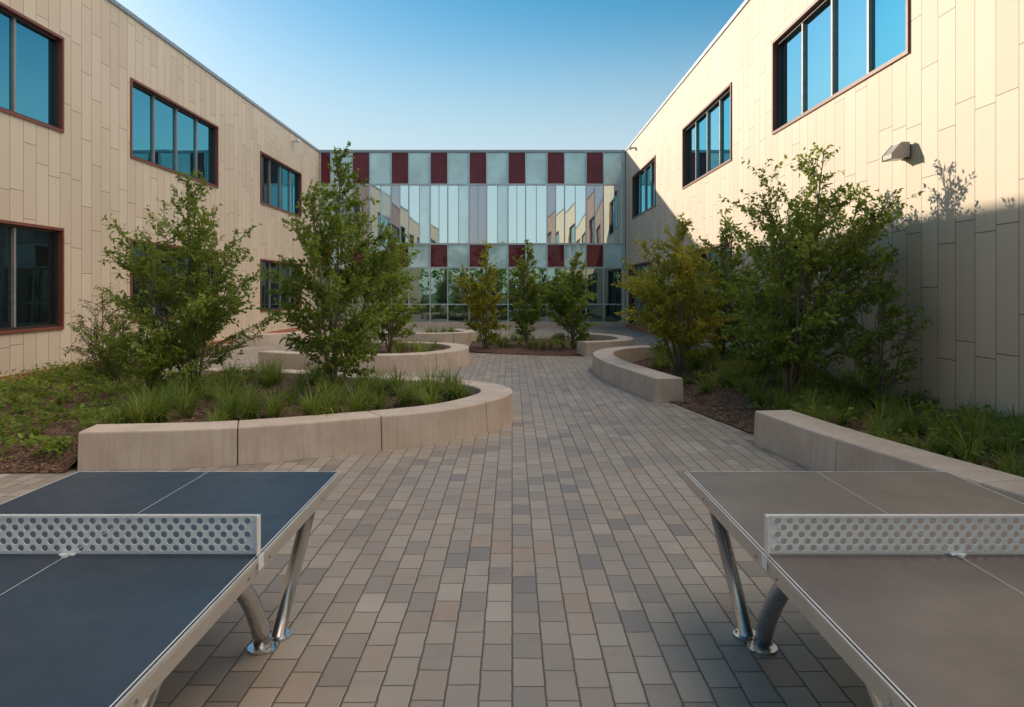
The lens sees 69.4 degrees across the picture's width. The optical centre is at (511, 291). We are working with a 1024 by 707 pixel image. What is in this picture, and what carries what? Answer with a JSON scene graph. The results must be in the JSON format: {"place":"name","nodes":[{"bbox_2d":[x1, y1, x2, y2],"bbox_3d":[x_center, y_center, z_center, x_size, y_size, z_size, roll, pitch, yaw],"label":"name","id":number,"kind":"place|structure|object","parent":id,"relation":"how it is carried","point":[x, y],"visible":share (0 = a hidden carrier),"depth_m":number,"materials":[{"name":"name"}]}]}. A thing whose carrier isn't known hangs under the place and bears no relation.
{"place":"outdoors","nodes":[
{"label":"outdoors","id":0,"kind":"place"},
{"bbox_2d":[0,0,318,376],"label":"wing cladding","id":1,"kind":"structure","parent":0,"point":[81,176],"depth_m":18.28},
{"bbox_2d":[0,7,298,330],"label":"wing window frames","id":2,"kind":"structure","parent":1,"relation":"in","point":[13,231],"depth_m":16.19,"materials":[{"name":"black metal"}]},
{"bbox_2d":[0,12,297,327],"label":"wing window glass","id":3,"kind":"object","parent":2,"relation":"in","point":[34,249],"visible":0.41,"depth_m":16.00,"materials":[{"name":"blue glass"}]},
{"bbox_2d":[0,2,301,333],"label":"wing window trim","id":4,"kind":"structure","parent":1,"relation":"attached to","point":[60,128],"depth_m":16.24,"materials":[{"name":"brown metal"}]},
{"bbox_2d":[108,0,749,152],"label":"roof coping","id":5,"kind":"object","parent":1,"relation":"on","point":[227,84],"visible":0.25,"depth_m":29.18,"materials":[{"name":"grey metal"}]},
{"bbox_2d":[116,0,744,149],"label":"sky","id":6,"kind":"structure","parent":0,"point":[367,74],"materials":[{"name":"blue"}]},
{"bbox_2d":[0,327,871,706],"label":"pavement","id":7,"kind":"structure","parent":0,"point":[554,543],"depth_m":4.66,"materials":[{"name":"grey brick"}]},
{"bbox_2d":[0,471,340,706],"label":"table tennis","id":8,"kind":"object","parent":7,"relation":"on","point":[123,588],"visible":1,"depth_m":2.89,"materials":[{"name":"blue metal"}]},
{"bbox_2d":[0,345,470,472],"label":"mulch bed","id":9,"kind":"object","parent":7,"relation":"on","point":[45,463],"visible":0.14,"depth_m":9.35,"materials":[{"name":"brown soil"}]},
{"bbox_2d":[59,283,129,376],"bbox_3d":[-8.139,0.779,14.682,1.570,1.909,1.671,0,0,0],"label":"shrub","id":10,"kind":"object","parent":9,"relation":"on","point":[96,336],"visible":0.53,"depth_m":14.50,"materials":[{"name":"green plant"}]},
{"bbox_2d":[66,312,147,384],"bbox_3d":[-7.087,1.021,13.368,1.387,1.393,1.645,0,0,0],"label":"shrub","id":11,"kind":"object","parent":9,"relation":"on","point":[113,364],"visible":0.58,"depth_m":13.05,"materials":[{"name":"green plant"}]},
{"bbox_2d":[0,352,240,439],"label":"grass","id":12,"kind":"structure","parent":9,"relation":"on","point":[38,389],"depth_m":12.14,"materials":[{"name":"green plant"}]},
{"bbox_2d":[104,325,208,398],"bbox_3d":[-5.241,1.090,10.943,1.311,1.214,1.817,0,0,-43],"label":"shrub","id":13,"kind":"object","parent":9,"relation":"on","point":[156,366],"visible":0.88,"depth_m":10.76,"materials":[{"name":"green plant"}]},
{"bbox_2d":[93,169,286,384],"bbox_3d":[-4.972,-0.119,11.832,2.732,3.644,3.258,0,0,0],"label":"birch tree","id":14,"kind":"object","parent":9,"relation":"on","point":[194,317],"visible":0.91,"depth_m":11.40,"materials":[{"name":"green plant"}]},
{"bbox_2d":[170,294,226,349],"bbox_3d":[-8.594,0.805,20.468,1.400,1.825,1.617,0,0,0],"label":"shrub","id":15,"kind":"object","parent":9,"relation":"on","point":[188,308],"visible":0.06,"depth_m":20.43,"materials":[{"name":"green plant"}]},
{"bbox_2d":[93,352,483,424],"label":"ornamental grass","id":16,"kind":"structure","parent":9,"relation":"on","point":[146,408],"depth_m":9.60,"materials":[{"name":"green plant"}]},
{"bbox_2d":[255,141,419,385],"bbox_3d":[-2.677,-0.305,11.106,2.246,3.851,2.667,0,0,25],"label":"birch tree","id":17,"kind":"object","parent":9,"relation":"on","point":[353,331],"visible":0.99,"depth_m":10.86,"materials":[{"name":"green plant"}]},
{"bbox_2d":[0,345,1023,475],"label":"ground cover","id":18,"kind":"object","parent":9,"relation":"on","point":[84,417],"visible":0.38,"depth_m":9.86,"materials":[{"name":"green plant"}]},
{"bbox_2d":[235,330,314,345],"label":"concrete seat wall","id":19,"kind":"structure","parent":7,"relation":"on","point":[270,339],"depth_m":24.70,"materials":[{"name":"beige concrete"}]},
{"bbox_2d":[77,368,513,470],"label":"concrete seat wall","id":20,"kind":"structure","parent":7,"relation":"on","point":[486,409],"depth_m":7.99,"materials":[{"name":"beige concrete"}]},
{"bbox_2d":[0,324,709,380],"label":"brick base","id":21,"kind":"object","parent":7,"relation":"on","point":[295,329],"visible":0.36,"depth_m":30.37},
{"bbox_2d":[628,0,909,329],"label":"wing window trim","id":22,"kind":"structure","parent":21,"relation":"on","point":[796,21],"depth_m":16.44,"materials":[{"name":"metal"}]},
{"bbox_2d":[258,341,469,372],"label":"concrete seat wall","id":23,"kind":"structure","parent":7,"relation":"on","point":[453,355],"depth_m":16.93,"materials":[{"name":"beige concrete"}]},
{"bbox_2d":[291,346,443,353],"bbox_3d":[-3.617,1.550,18.875,4.566,0.052,4.450,0,0,0],"label":"mulch bed","id":24,"kind":"object","parent":23,"relation":"in","point":[383,350],"visible":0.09,"depth_m":19.29,"materials":[{"name":"brown soil"}]},
{"bbox_2d":[345,227,425,352],"bbox_3d":[-3.273,-0.029,18.740,2.070,3.196,2.412,0,0,0],"label":"birch tree","id":25,"kind":"object","parent":24,"relation":"on","point":[403,319],"visible":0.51,"depth_m":18.68,"materials":[{"name":"green plant"}]},
{"bbox_2d":[305,325,613,353],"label":"ornamental grass","id":26,"kind":"structure","parent":24,"relation":"on","point":[402,347],"depth_m":22.91,"materials":[{"name":"green plant"}]},
{"bbox_2d":[364,329,476,343],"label":"concrete seat wall","id":27,"kind":"structure","parent":7,"relation":"on","point":[461,336],"depth_m":25.25,"materials":[{"name":"beige concrete"}]},
{"bbox_2d":[319,153,624,321],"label":"curtain wall mullions","id":28,"kind":"object","parent":7,"relation":"on","point":[586,243],"visible":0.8,"depth_m":37.93,"materials":[{"name":"grey metal"}]},
{"bbox_2d":[321,153,621,321],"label":"curtain wall panels","id":29,"kind":"object","parent":28,"relation":"in","point":[458,172],"visible":0.73,"depth_m":38.00,"materials":[{"name":"teal glass"}]},
{"bbox_2d":[325,322,625,326],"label":"curtain wall sill","id":30,"kind":"structure","parent":7,"relation":"on","point":[513,324],"depth_m":37.85,"materials":[{"name":"grey concrete"}]},
{"bbox_2d":[469,338,581,354],"bbox_3d":[1.038,1.760,24.125,4.877,0.078,6.750,0,0,0],"label":"mulch bed","id":31,"kind":"object","parent":7,"relation":"on","point":[476,346],"visible":0.48,"depth_m":22.29,"materials":[{"name":"brown soil"}]},
{"bbox_2d":[452,240,510,347],"bbox_3d":[-0.901,0.094,22.547,1.863,3.348,1.679,0,0,0],"label":"birch tree","id":32,"kind":"object","parent":31,"relation":"on","point":[478,299],"visible":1,"depth_m":22.55,"materials":[{"name":"green plant"}]},
{"bbox_2d":[506,239,555,345],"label":"birch tree","id":33,"kind":"object","parent":31,"relation":"on","point":[522,320],"visible":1,"depth_m":23.48,"materials":[{"name":"green plant"}]},
{"bbox_2d":[537,251,600,348],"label":"birch tree","id":34,"kind":"object","parent":31,"relation":"on","point":[566,308],"visible":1,"depth_m":22.12,"materials":[{"name":"green plant"}]},
{"bbox_2d":[577,333,633,355],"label":"concrete seat wall","id":35,"kind":"structure","parent":7,"relation":"on","point":[587,348],"depth_m":21.03,"materials":[{"name":"beige concrete"}]},
{"bbox_2d":[592,345,683,401],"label":"concrete seat wall","id":36,"kind":"structure","parent":7,"relation":"on","point":[615,366],"depth_m":13.63,"materials":[{"name":"beige concrete"}]},
{"bbox_2d":[650,245,711,344],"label":"birch tree","id":37,"kind":"object","parent":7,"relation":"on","point":[683,311],"visible":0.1,"depth_m":20.71,"materials":[{"name":"green plant"}]},
{"bbox_2d":[633,354,1023,476],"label":"mulch bed","id":38,"kind":"object","parent":7,"relation":"on","point":[738,396],"visible":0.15,"depth_m":11.29,"materials":[{"name":"brown soil"}]},
{"bbox_2d":[0,354,1023,471],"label":"bark chips","id":39,"kind":"object","parent":38,"relation":"on","point":[265,416],"visible":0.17,"depth_m":10.64,"materials":[{"name":"brown wood"}]},
{"bbox_2d":[611,212,742,374],"bbox_3d":[3.433,0.050,15.147,2.684,3.346,3.158,0,0,20],"label":"birch tree","id":40,"kind":"object","parent":38,"relation":"on","point":[660,297],"visible":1,"depth_m":14.93,"materials":[{"name":"green plant"}]},
{"bbox_2d":[682,206,768,359],"bbox_3d":[4.847,-0.112,16.759,2.121,3.663,2.396,0,0,0],"label":"birch tree","id":41,"kind":"object","parent":38,"relation":"on","point":[725,231],"visible":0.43,"depth_m":16.45,"materials":[{"name":"green plant"}]},
{"bbox_2d":[719,237,821,378],"bbox_3d":[4.842,0.305,13.062,1.841,2.728,2.167,0,0,0],"label":"birch tree","id":42,"kind":"object","parent":38,"relation":"on","point":[766,367],"visible":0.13,"depth_m":13.35,"materials":[{"name":"green plant"}]},
{"bbox_2d":[701,142,924,396],"bbox_3d":[4.574,-0.285,11.081,3.602,3.918,3.197,0,0,-23],"label":"birch tree","id":43,"kind":"object","parent":38,"relation":"on","point":[801,245],"visible":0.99,"depth_m":10.90,"materials":[{"name":"green plant"}]},
{"bbox_2d":[646,340,1023,476],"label":"ornamental grass","id":44,"kind":"structure","parent":38,"relation":"on","point":[908,424],"depth_m":9.04,"materials":[{"name":"green plant"}]},
{"bbox_2d":[819,264,933,407],"bbox_3d":[5.083,0.618,10.411,1.414,2.098,1.177,0,0,25],"label":"shrub","id":45,"kind":"object","parent":38,"relation":"on","point":[879,366],"visible":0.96,"depth_m":10.25,"materials":[{"name":"green plant"}]},
{"bbox_2d":[684,471,1023,706],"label":"table tennis","id":46,"kind":"object","parent":7,"relation":"on","point":[901,588],"visible":1,"depth_m":2.89,"materials":[{"name":"grey laminate"}]},
{"bbox_2d":[754,410,1023,503],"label":"concrete seat wall","id":47,"kind":"structure","parent":7,"relation":"on","point":[812,443],"depth_m":7.06,"materials":[{"name":"beige concrete"}]},
{"bbox_2d":[625,0,1023,421],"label":"wing cladding","id":48,"kind":"structure","parent":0,"point":[944,97],"depth_m":10.58,"materials":[{"name":"beige concrete"}]},
{"bbox_2d":[631,0,871,325],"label":"wing window frames","id":49,"kind":"structure","parent":48,"relation":"in","point":[812,13],"depth_m":16.39,"materials":[{"name":"black metal"}]},
{"bbox_2d":[632,0,905,325],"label":"wing window glass","id":50,"kind":"object","parent":49,"relation":"in","point":[888,30],"visible":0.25,"depth_m":14.38,"materials":[{"name":"blue glass"}]},
{"bbox_2d":[882,142,910,161],"bbox_3d":[5.675,-2.054,10.900,0.309,0.251,0.280,0,0,0],"label":"wall light","id":51,"kind":"object","parent":48,"relation":"attached to","point":[901,151],"visible":1,"depth_m":10.76,"materials":[{"name":"grey metal"}]}
]}

